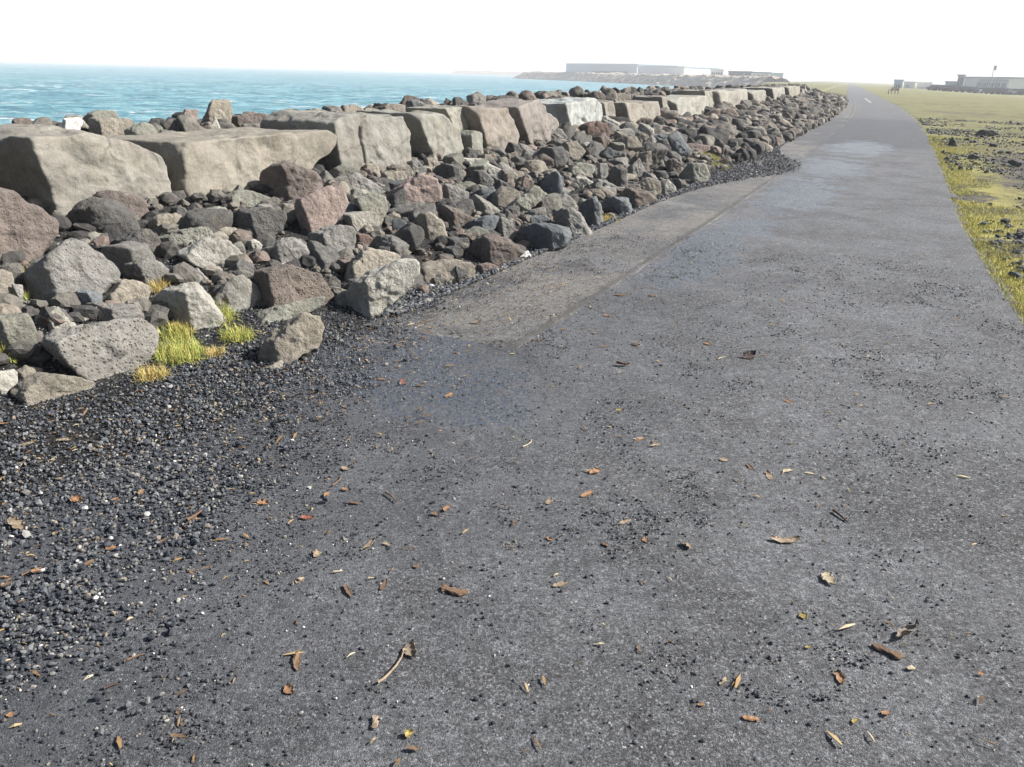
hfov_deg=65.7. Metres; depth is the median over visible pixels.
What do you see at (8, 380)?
rock
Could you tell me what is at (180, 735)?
dry leaf
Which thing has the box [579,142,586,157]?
rock
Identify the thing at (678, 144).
rock
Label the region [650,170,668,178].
rock
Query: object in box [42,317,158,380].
rock
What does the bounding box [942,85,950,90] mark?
parked car
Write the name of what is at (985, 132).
rock
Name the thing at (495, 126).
boulder
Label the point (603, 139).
rock
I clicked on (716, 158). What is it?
grass tuft
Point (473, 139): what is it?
boulder
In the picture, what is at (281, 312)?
rock
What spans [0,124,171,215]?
boulder
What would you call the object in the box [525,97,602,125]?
boulder
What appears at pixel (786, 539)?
dry leaf
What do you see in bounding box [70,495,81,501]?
dry leaf
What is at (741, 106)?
rock
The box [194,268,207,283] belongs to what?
rock
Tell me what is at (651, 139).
rock
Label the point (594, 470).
dry leaf
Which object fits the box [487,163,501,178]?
rock
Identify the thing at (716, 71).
office block
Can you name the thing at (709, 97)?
boulder
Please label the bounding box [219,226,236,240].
rock
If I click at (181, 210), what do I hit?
rock
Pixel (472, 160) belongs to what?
rock
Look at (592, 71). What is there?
window
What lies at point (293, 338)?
rock
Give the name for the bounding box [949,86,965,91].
parked car
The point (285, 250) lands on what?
rock
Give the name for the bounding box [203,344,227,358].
grass tuft
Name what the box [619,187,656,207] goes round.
rock
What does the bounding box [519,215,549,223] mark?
rock
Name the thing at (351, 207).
rock
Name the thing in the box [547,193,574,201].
rock
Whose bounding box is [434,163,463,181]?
rock
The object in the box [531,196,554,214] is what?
rock
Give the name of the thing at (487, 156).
rock
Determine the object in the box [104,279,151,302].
rock
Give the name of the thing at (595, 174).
rock
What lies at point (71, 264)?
rock
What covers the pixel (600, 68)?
warehouse
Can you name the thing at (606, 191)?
rock
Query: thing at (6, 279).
rock
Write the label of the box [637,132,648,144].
rock
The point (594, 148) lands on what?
rock
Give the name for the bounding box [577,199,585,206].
rock
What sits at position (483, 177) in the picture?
rock
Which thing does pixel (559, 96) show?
rock
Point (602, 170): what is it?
rock
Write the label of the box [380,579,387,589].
dry leaf
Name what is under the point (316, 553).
dry leaf
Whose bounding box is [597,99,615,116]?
boulder
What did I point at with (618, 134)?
rock
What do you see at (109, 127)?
rock
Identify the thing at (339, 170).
rock
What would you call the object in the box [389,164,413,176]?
rock
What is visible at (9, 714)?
dry leaf
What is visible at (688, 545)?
dry leaf
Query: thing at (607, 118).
rock
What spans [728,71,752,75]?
shed
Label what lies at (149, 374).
grass tuft
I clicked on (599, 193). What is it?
rock
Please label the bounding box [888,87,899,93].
park bench
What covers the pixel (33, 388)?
rock
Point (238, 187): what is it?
rock
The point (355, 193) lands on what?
rock
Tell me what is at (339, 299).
rock
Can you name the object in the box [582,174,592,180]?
rock
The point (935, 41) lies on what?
sky
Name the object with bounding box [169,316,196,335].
grass tuft
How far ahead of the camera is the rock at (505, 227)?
7.84 m
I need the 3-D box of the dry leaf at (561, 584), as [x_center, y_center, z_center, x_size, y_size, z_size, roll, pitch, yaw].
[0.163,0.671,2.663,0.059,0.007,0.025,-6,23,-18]
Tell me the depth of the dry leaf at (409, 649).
2.34 m
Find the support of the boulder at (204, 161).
on the ground at (924, 105)
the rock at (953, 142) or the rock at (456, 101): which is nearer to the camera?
the rock at (456, 101)
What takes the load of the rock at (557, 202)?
on the ground at (924, 105)
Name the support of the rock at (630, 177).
on the ground at (924, 105)
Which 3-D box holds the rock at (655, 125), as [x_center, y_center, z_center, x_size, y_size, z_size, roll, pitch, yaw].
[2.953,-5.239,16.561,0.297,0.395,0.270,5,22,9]
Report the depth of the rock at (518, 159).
10.94 m
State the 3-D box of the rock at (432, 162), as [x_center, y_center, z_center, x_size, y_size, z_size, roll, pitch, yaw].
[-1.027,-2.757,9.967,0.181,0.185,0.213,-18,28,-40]
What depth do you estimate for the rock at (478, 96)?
14.70 m
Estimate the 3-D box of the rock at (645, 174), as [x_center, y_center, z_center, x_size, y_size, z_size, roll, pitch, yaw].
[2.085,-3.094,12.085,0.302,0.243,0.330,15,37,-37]
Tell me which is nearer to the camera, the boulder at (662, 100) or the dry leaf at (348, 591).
the dry leaf at (348, 591)
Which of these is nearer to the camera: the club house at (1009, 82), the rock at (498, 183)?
the rock at (498, 183)
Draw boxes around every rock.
[0,187,58,266]
[0,269,13,293]
[0,312,36,349]
[0,369,17,394]
[10,372,94,405]
[12,117,31,124]
[12,283,23,301]
[16,365,42,379]
[23,238,119,303]
[34,306,75,330]
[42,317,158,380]
[62,117,82,129]
[65,196,140,234]
[74,288,102,304]
[82,110,118,125]
[85,303,142,320]
[88,117,135,136]
[88,231,101,240]
[92,190,148,218]
[100,240,155,274]
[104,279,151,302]
[112,228,160,254]
[123,257,171,285]
[124,122,157,134]
[147,213,183,230]
[151,282,226,329]
[159,226,212,245]
[171,205,187,216]
[176,237,243,268]
[180,207,232,232]
[182,109,197,121]
[185,202,199,210]
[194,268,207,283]
[200,99,232,123]
[207,206,232,212]
[211,117,219,128]
[213,274,260,312]
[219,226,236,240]
[221,190,269,206]
[227,258,253,274]
[231,113,267,126]
[233,184,243,190]
[233,207,286,238]
[233,241,245,252]
[247,239,261,249]
[253,264,333,307]
[254,204,275,209]
[255,296,324,323]
[258,312,324,363]
[259,160,322,200]
[261,237,310,263]
[265,360,283,370]
[274,203,298,224]
[286,258,300,267]
[294,185,347,231]
[307,224,355,251]
[307,240,339,270]
[320,170,332,184]
[323,275,340,287]
[325,172,385,193]
[328,180,351,194]
[329,164,359,177]
[332,291,347,305]
[339,202,360,220]
[340,104,361,111]
[342,211,379,232]
[344,247,400,282]
[345,258,419,318]
[350,189,367,201]
[354,192,387,226]
[356,233,373,247]
[362,163,380,176]
[367,177,393,187]
[372,234,408,253]
[378,103,404,111]
[379,170,406,180]
[380,186,389,193]
[386,173,442,203]
[386,201,424,217]
[388,189,405,208]
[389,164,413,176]
[389,180,403,189]
[392,218,406,230]
[394,222,424,251]
[400,95,419,105]
[405,99,425,111]
[407,159,426,173]
[407,203,437,224]
[411,273,424,288]
[416,211,447,239]
[420,259,475,285]
[423,157,439,168]
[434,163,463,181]
[434,254,453,260]
[435,198,456,207]
[436,205,475,228]
[442,153,465,168]
[442,183,468,201]
[444,98,450,104]
[446,237,468,249]
[451,181,474,190]
[452,97,462,105]
[454,266,468,284]
[455,198,474,215]
[463,147,479,156]
[464,158,481,164]
[464,226,489,236]
[465,169,493,186]
[466,91,485,102]
[466,215,498,230]
[467,158,489,171]
[467,233,524,265]
[469,194,499,215]
[472,186,494,199]
[476,262,497,273]
[477,154,491,159]
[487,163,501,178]
[488,95,519,100]
[491,146,506,156]
[491,186,519,207]
[493,179,509,189]
[495,217,517,239]
[496,162,513,169]
[497,157,509,166]
[501,169,523,181]
[502,172,518,186]
[503,209,516,224]
[505,142,522,154]
[505,151,517,158]
[509,185,546,214]
[511,156,526,163]
[516,175,531,186]
[518,144,532,152]
[518,222,571,250]
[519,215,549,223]
[520,148,537,157]
[520,177,533,187]
[520,250,530,256]
[522,153,532,159]
[523,160,547,174]
[527,207,546,215]
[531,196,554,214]
[533,154,553,167]
[537,146,568,170]
[540,171,565,194]
[543,169,555,174]
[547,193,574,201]
[548,138,562,145]
[551,95,569,97]
[551,128,566,139]
[551,196,561,212]
[552,207,592,236]
[558,122,575,139]
[559,140,570,149]
[560,194,577,208]
[564,187,571,194]
[565,141,585,159]
[565,162,594,174]
[566,158,573,166]
[569,194,578,201]
[571,133,592,142]
[575,176,593,187]
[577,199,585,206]
[578,121,609,137]
[578,196,602,224]
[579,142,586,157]
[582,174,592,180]
[585,141,605,160]
[588,91,605,98]
[588,163,596,178]
[589,188,605,199]
[592,132,610,148]
[592,179,617,189]
[597,163,607,179]
[598,187,614,196]
[600,147,614,159]
[601,120,619,130]
[602,116,620,126]
[602,196,633,213]
[603,186,616,194]
[606,167,627,188]
[607,157,628,165]
[608,124,613,136]
[610,142,624,150]
[613,150,626,158]
[614,131,626,139]
[614,136,642,151]
[616,128,634,135]
[617,93,630,100]
[619,122,640,135]
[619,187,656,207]
[622,149,629,157]
[627,158,644,176]
[627,173,635,180]
[629,150,634,157]
[632,153,638,161]
[633,177,660,195]
[635,117,652,125]
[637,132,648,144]
[637,151,651,165]
[638,123,654,136]
[639,142,667,164]
[641,171,658,180]
[642,135,656,145]
[642,162,649,171]
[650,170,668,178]
[651,123,660,129]
[657,135,668,138]
[657,139,671,150]
[661,179,675,194]
[665,158,681,173]
[666,150,681,161]
[667,131,690,157]
[672,178,688,189]
[674,130,687,141]
[679,162,709,182]
[686,143,709,152]
[705,108,737,117]
[710,158,730,164]
[735,103,746,109]
[948,137,958,146]
[968,154,980,159]
[975,129,999,135]
[1007,159,1023,166]
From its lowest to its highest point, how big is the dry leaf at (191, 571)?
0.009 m
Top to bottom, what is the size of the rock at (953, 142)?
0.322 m
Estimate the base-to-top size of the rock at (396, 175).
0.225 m
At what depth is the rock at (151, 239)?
5.53 m
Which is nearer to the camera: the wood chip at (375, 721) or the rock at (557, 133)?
the wood chip at (375, 721)
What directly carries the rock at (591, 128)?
on the ground at (924, 105)
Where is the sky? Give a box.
[0,0,1023,83]
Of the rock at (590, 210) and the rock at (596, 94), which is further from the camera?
the rock at (596, 94)
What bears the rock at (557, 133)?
on the ground at (924, 105)
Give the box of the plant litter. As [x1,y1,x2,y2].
[0,229,1018,765]
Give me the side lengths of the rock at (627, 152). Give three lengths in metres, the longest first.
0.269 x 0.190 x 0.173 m
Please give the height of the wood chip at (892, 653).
0.006 m
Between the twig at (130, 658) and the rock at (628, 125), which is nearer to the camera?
the twig at (130, 658)
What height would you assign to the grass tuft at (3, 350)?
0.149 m
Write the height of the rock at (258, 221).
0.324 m
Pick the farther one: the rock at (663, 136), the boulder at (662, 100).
the boulder at (662, 100)
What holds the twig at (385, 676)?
on the asphalt path
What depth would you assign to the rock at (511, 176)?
9.90 m
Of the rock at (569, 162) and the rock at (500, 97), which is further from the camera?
the rock at (500, 97)
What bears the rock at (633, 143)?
on the rock at (617, 146)
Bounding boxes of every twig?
[103,683,117,689]
[124,653,144,662]
[185,510,202,521]
[376,652,402,683]
[833,509,847,522]
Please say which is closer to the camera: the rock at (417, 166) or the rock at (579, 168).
the rock at (417, 166)
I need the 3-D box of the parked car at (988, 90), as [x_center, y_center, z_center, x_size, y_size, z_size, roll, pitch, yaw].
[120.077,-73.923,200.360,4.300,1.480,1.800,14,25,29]
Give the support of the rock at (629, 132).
on the ground at (924, 105)
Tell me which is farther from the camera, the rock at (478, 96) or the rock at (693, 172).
the rock at (478, 96)
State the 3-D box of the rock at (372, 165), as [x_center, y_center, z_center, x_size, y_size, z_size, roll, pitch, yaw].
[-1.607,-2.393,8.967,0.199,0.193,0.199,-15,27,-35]
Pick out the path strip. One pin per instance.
(683, 216)
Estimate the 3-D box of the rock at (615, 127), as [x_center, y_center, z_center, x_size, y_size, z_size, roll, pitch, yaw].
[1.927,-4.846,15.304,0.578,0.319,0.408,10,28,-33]
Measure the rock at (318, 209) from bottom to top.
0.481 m
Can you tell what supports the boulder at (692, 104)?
on the ground at (924, 105)
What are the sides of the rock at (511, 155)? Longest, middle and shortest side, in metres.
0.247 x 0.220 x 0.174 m
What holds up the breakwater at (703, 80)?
in the sea
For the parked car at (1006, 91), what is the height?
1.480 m
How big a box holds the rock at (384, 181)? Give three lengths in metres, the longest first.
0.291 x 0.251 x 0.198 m
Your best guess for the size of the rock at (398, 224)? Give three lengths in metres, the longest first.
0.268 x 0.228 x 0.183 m
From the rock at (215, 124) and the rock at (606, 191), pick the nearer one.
the rock at (215, 124)
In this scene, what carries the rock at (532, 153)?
on the ground at (924, 105)
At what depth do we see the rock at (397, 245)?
6.68 m
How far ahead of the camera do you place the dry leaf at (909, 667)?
2.32 m
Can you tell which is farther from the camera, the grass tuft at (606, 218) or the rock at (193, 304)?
the grass tuft at (606, 218)
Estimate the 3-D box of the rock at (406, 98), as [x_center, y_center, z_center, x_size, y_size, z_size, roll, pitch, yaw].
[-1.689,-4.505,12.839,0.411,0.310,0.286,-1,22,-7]
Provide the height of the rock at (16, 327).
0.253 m
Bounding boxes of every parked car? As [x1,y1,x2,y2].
[926,85,942,90]
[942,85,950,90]
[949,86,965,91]
[953,86,970,91]
[969,87,978,92]
[979,88,995,93]
[1001,88,1016,94]
[1008,89,1022,94]
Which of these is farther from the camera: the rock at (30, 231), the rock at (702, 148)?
the rock at (702, 148)
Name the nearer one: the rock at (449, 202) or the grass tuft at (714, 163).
the rock at (449, 202)
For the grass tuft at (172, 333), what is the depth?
4.80 m
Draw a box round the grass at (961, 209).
[927,135,1023,326]
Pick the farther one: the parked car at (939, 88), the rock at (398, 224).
the parked car at (939, 88)
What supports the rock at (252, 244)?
on the ground at (924, 105)
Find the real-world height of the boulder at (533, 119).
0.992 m
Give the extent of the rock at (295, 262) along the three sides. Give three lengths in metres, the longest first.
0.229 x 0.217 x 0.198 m
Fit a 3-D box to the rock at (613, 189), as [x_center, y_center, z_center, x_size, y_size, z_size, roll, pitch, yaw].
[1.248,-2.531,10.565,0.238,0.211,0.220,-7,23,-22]
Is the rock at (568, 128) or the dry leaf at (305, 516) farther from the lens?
the rock at (568, 128)
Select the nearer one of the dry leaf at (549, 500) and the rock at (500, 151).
the dry leaf at (549, 500)
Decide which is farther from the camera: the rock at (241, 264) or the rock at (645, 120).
the rock at (645, 120)
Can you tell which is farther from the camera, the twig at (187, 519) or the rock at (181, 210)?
the rock at (181, 210)
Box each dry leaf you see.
[6,712,13,717]
[7,516,25,528]
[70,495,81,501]
[84,559,93,565]
[105,545,115,549]
[170,733,187,737]
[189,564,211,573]
[257,498,267,504]
[283,682,293,693]
[293,649,300,670]
[295,577,304,583]
[300,514,313,518]
[313,550,321,556]
[343,585,351,596]
[361,538,374,549]
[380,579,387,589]
[403,639,416,656]
[405,729,413,736]
[406,746,420,749]
[545,497,551,504]
[552,581,568,586]
[580,490,592,496]
[589,468,599,472]
[616,361,629,364]
[618,519,631,523]
[683,541,691,548]
[719,677,727,684]
[743,350,755,358]
[765,471,773,479]
[771,535,799,542]
[799,612,807,618]
[821,571,835,584]
[834,669,845,683]
[881,710,889,714]
[895,618,919,637]
[907,665,915,669]
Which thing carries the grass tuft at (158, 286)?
on the ground at (924, 105)
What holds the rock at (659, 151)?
on the ground at (924, 105)
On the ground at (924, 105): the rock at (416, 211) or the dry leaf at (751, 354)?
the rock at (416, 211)
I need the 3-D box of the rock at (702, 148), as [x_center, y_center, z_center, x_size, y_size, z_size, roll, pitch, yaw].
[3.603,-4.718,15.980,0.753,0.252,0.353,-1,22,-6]
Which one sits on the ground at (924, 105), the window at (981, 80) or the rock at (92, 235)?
the rock at (92, 235)
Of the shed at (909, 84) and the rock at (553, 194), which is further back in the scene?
the shed at (909, 84)
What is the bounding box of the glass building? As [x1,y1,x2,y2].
[769,73,783,77]
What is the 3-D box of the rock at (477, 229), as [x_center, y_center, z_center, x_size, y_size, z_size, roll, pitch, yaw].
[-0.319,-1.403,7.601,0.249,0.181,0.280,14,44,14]
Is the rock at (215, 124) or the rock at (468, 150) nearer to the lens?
the rock at (215, 124)
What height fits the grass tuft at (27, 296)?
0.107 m
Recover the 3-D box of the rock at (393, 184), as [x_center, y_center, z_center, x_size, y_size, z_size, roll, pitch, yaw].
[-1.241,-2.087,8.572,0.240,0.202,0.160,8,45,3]
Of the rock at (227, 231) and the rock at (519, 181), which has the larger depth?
the rock at (519, 181)
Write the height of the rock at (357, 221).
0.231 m
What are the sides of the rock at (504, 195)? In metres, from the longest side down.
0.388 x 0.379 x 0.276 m
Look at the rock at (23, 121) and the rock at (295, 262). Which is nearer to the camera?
the rock at (295, 262)
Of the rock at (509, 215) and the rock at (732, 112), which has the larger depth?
the rock at (732, 112)
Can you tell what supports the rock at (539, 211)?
on the ground at (924, 105)
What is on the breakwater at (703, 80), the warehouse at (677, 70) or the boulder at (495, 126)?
the warehouse at (677, 70)
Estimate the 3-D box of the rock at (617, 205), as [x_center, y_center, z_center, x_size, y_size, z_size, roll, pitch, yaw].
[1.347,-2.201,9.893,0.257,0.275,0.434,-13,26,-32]
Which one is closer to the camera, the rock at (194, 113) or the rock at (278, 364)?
the rock at (278, 364)
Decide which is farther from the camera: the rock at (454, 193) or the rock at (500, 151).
the rock at (500, 151)
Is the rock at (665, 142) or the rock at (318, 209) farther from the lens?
the rock at (665, 142)
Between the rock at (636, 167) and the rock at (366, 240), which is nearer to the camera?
the rock at (366, 240)
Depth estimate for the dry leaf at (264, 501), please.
3.12 m
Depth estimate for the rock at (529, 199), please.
8.77 m
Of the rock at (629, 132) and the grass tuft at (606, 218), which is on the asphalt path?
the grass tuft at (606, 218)
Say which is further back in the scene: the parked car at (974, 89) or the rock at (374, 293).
the parked car at (974, 89)
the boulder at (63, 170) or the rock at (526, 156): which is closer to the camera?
the boulder at (63, 170)
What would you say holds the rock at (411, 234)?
on the ground at (924, 105)
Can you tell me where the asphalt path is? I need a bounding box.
[0,83,1023,766]
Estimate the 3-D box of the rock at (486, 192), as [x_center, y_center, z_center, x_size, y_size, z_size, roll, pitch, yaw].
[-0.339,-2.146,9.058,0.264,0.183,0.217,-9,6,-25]
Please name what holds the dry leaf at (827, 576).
on the asphalt path
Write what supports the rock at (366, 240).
on the ground at (924, 105)
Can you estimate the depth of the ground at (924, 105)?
5.54 m
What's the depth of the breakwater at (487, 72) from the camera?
1225.46 m
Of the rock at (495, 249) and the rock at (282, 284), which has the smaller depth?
the rock at (282, 284)
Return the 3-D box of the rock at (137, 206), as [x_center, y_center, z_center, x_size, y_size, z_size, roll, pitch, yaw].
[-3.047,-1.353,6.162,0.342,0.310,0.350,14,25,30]
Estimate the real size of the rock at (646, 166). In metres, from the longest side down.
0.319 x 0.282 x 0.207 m
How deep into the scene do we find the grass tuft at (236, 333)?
4.88 m
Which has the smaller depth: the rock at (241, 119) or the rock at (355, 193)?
the rock at (355, 193)
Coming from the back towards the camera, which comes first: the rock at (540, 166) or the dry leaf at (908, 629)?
the rock at (540, 166)
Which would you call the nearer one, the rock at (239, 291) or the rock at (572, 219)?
the rock at (239, 291)
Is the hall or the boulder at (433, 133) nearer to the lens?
the boulder at (433, 133)
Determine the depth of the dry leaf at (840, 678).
2.28 m
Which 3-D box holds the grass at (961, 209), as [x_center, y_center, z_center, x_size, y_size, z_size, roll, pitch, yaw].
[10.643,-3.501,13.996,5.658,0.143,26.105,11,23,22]
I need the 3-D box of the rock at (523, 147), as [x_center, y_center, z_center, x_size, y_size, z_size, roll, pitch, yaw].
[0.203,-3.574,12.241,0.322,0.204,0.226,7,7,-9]
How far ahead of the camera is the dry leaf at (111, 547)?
2.78 m
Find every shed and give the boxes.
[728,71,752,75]
[903,81,916,88]
[916,82,932,88]
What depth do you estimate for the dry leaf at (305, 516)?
3.02 m
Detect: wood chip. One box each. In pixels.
[371,715,378,727]
[441,584,467,595]
[742,715,759,721]
[871,643,903,658]
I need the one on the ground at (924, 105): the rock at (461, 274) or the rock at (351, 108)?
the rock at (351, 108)
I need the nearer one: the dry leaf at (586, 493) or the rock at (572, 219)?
the dry leaf at (586, 493)
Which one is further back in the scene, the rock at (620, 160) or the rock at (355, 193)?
the rock at (620, 160)
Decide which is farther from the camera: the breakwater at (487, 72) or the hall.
the breakwater at (487, 72)
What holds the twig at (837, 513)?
on the asphalt path
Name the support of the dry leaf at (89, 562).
on the gravel
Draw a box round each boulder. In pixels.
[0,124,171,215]
[111,127,336,201]
[260,109,411,171]
[356,109,463,158]
[405,105,467,129]
[421,105,518,149]
[460,130,483,152]
[478,98,558,144]
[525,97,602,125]
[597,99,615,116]
[598,99,619,116]
[614,100,660,121]
[632,95,669,109]
[667,95,708,114]
[671,90,715,106]
[684,88,747,105]
[741,86,784,99]
[747,89,765,101]
[758,86,799,96]
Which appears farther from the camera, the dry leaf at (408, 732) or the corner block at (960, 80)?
the corner block at (960, 80)
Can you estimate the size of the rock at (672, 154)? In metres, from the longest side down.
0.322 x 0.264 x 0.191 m
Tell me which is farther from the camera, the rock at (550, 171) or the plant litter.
the rock at (550, 171)
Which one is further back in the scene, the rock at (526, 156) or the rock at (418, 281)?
the rock at (526, 156)
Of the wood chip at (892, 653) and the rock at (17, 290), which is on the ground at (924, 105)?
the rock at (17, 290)
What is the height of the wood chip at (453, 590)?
0.008 m
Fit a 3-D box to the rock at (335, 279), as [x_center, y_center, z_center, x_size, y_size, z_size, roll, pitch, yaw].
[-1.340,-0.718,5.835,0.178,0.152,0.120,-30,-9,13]
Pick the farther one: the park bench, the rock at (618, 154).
the park bench
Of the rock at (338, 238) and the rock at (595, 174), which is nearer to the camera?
the rock at (338, 238)
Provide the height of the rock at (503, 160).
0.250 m
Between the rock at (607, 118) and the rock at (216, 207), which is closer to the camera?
the rock at (216, 207)
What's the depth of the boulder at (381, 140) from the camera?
8.84 m
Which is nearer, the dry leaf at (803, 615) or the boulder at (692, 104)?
the dry leaf at (803, 615)
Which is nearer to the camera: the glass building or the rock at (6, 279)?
the rock at (6, 279)
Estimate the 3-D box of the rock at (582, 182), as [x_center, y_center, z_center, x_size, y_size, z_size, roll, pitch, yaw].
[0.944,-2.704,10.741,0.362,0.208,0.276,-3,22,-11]
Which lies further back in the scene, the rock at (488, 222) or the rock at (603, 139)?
the rock at (603, 139)
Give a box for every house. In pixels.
[893,79,903,87]
[963,77,1023,92]
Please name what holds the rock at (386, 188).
on the ground at (924, 105)
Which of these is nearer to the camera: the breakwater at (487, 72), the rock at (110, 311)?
the rock at (110, 311)
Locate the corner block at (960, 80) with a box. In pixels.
[956,74,965,85]
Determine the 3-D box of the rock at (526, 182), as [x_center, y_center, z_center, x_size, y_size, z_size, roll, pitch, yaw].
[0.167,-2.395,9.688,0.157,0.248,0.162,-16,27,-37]
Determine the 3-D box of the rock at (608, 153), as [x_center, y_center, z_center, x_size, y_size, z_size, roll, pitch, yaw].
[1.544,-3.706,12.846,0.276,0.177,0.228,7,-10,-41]
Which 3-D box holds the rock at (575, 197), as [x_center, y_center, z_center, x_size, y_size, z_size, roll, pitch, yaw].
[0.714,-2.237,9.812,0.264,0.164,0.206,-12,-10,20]
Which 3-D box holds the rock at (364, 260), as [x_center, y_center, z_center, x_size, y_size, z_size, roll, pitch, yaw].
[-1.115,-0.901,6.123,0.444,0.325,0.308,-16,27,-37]
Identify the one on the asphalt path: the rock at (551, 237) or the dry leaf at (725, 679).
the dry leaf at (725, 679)
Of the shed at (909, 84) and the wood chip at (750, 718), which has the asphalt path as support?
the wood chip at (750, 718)
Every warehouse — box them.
[566,63,677,73]
[637,66,718,74]
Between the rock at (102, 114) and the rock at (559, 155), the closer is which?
the rock at (102, 114)
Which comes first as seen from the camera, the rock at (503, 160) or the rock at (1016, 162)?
the rock at (503, 160)
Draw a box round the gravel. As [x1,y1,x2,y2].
[0,133,805,750]
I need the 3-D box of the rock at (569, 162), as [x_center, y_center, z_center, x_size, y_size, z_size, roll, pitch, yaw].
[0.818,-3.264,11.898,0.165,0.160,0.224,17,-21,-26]
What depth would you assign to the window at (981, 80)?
225.19 m
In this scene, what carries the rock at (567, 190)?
on the ground at (924, 105)
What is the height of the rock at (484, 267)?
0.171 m
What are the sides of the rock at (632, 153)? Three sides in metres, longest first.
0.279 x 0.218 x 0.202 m
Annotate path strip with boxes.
[363,102,855,348]
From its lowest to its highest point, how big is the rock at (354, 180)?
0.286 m
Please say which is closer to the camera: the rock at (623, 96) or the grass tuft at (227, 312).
the grass tuft at (227, 312)
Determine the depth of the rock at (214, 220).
6.11 m
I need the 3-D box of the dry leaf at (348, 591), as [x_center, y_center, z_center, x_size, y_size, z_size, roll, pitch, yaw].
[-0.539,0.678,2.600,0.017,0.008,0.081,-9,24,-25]
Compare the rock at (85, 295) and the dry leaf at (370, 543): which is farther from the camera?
the rock at (85, 295)
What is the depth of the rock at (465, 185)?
9.18 m
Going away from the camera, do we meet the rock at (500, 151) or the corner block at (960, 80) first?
the rock at (500, 151)
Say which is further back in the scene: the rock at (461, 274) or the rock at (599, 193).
the rock at (599, 193)
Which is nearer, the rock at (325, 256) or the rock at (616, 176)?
the rock at (325, 256)
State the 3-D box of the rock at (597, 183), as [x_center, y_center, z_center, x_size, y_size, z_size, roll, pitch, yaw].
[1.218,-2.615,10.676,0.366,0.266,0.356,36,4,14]
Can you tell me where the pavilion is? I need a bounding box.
[750,72,771,75]
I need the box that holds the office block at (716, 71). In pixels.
[710,69,723,74]
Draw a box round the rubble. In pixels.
[32,83,848,162]
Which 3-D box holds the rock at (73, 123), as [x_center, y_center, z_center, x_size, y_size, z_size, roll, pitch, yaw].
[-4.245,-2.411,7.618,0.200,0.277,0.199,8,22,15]
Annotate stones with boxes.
[0,139,773,365]
[917,117,1023,280]
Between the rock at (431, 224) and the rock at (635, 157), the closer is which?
the rock at (431, 224)
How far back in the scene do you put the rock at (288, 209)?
6.74 m
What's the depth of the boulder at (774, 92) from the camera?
36.03 m
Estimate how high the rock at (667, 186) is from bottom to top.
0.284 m
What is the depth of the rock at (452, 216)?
7.78 m
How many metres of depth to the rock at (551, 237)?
7.65 m
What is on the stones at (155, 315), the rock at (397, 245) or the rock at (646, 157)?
the rock at (646, 157)
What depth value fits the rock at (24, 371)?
4.08 m
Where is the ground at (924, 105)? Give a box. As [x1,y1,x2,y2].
[0,81,1023,504]
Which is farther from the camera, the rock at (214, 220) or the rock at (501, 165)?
the rock at (501, 165)
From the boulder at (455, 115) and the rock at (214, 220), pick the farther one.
the boulder at (455, 115)
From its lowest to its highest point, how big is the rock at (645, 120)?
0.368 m
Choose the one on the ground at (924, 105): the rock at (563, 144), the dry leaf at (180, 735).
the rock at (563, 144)
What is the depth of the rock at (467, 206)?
8.15 m
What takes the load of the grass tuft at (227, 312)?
on the ground at (924, 105)
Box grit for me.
[0,230,1023,766]
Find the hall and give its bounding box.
[945,81,956,85]
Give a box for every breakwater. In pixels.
[449,70,522,74]
[513,71,788,87]
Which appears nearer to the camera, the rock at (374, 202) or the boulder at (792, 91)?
the rock at (374, 202)
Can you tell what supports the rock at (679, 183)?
on the ground at (924, 105)
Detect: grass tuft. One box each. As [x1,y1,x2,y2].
[0,341,22,366]
[10,287,31,301]
[131,361,172,384]
[142,275,170,298]
[150,330,212,368]
[157,320,202,342]
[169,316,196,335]
[197,299,240,329]
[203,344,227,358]
[216,322,256,344]
[602,213,620,221]
[700,151,721,159]
[712,160,729,170]
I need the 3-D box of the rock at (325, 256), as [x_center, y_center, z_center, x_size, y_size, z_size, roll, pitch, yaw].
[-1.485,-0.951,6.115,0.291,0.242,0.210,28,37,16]
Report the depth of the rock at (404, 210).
7.67 m
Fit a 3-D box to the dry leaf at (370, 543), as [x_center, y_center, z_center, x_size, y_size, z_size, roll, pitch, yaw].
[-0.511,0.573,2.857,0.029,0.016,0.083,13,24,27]
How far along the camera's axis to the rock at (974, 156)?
18.23 m
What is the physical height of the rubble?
1.510 m
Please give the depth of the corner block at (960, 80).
239.47 m
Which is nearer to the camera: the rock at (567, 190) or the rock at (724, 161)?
the rock at (567, 190)
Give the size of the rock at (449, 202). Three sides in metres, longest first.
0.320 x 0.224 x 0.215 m
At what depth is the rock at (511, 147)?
11.74 m
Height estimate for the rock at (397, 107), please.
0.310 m
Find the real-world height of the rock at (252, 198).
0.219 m
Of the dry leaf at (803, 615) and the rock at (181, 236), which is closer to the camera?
the dry leaf at (803, 615)
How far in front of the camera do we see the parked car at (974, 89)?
200.15 m
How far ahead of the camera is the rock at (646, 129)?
15.40 m
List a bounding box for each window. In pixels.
[592,71,626,72]
[979,79,1008,81]
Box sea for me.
[0,60,811,124]
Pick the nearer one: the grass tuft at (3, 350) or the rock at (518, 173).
the grass tuft at (3, 350)
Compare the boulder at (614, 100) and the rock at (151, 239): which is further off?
the boulder at (614, 100)
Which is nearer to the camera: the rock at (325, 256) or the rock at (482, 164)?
the rock at (325, 256)
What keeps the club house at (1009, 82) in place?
on the ground at (924, 105)
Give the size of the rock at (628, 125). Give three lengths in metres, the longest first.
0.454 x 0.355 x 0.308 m
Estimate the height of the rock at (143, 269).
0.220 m
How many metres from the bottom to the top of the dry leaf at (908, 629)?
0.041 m

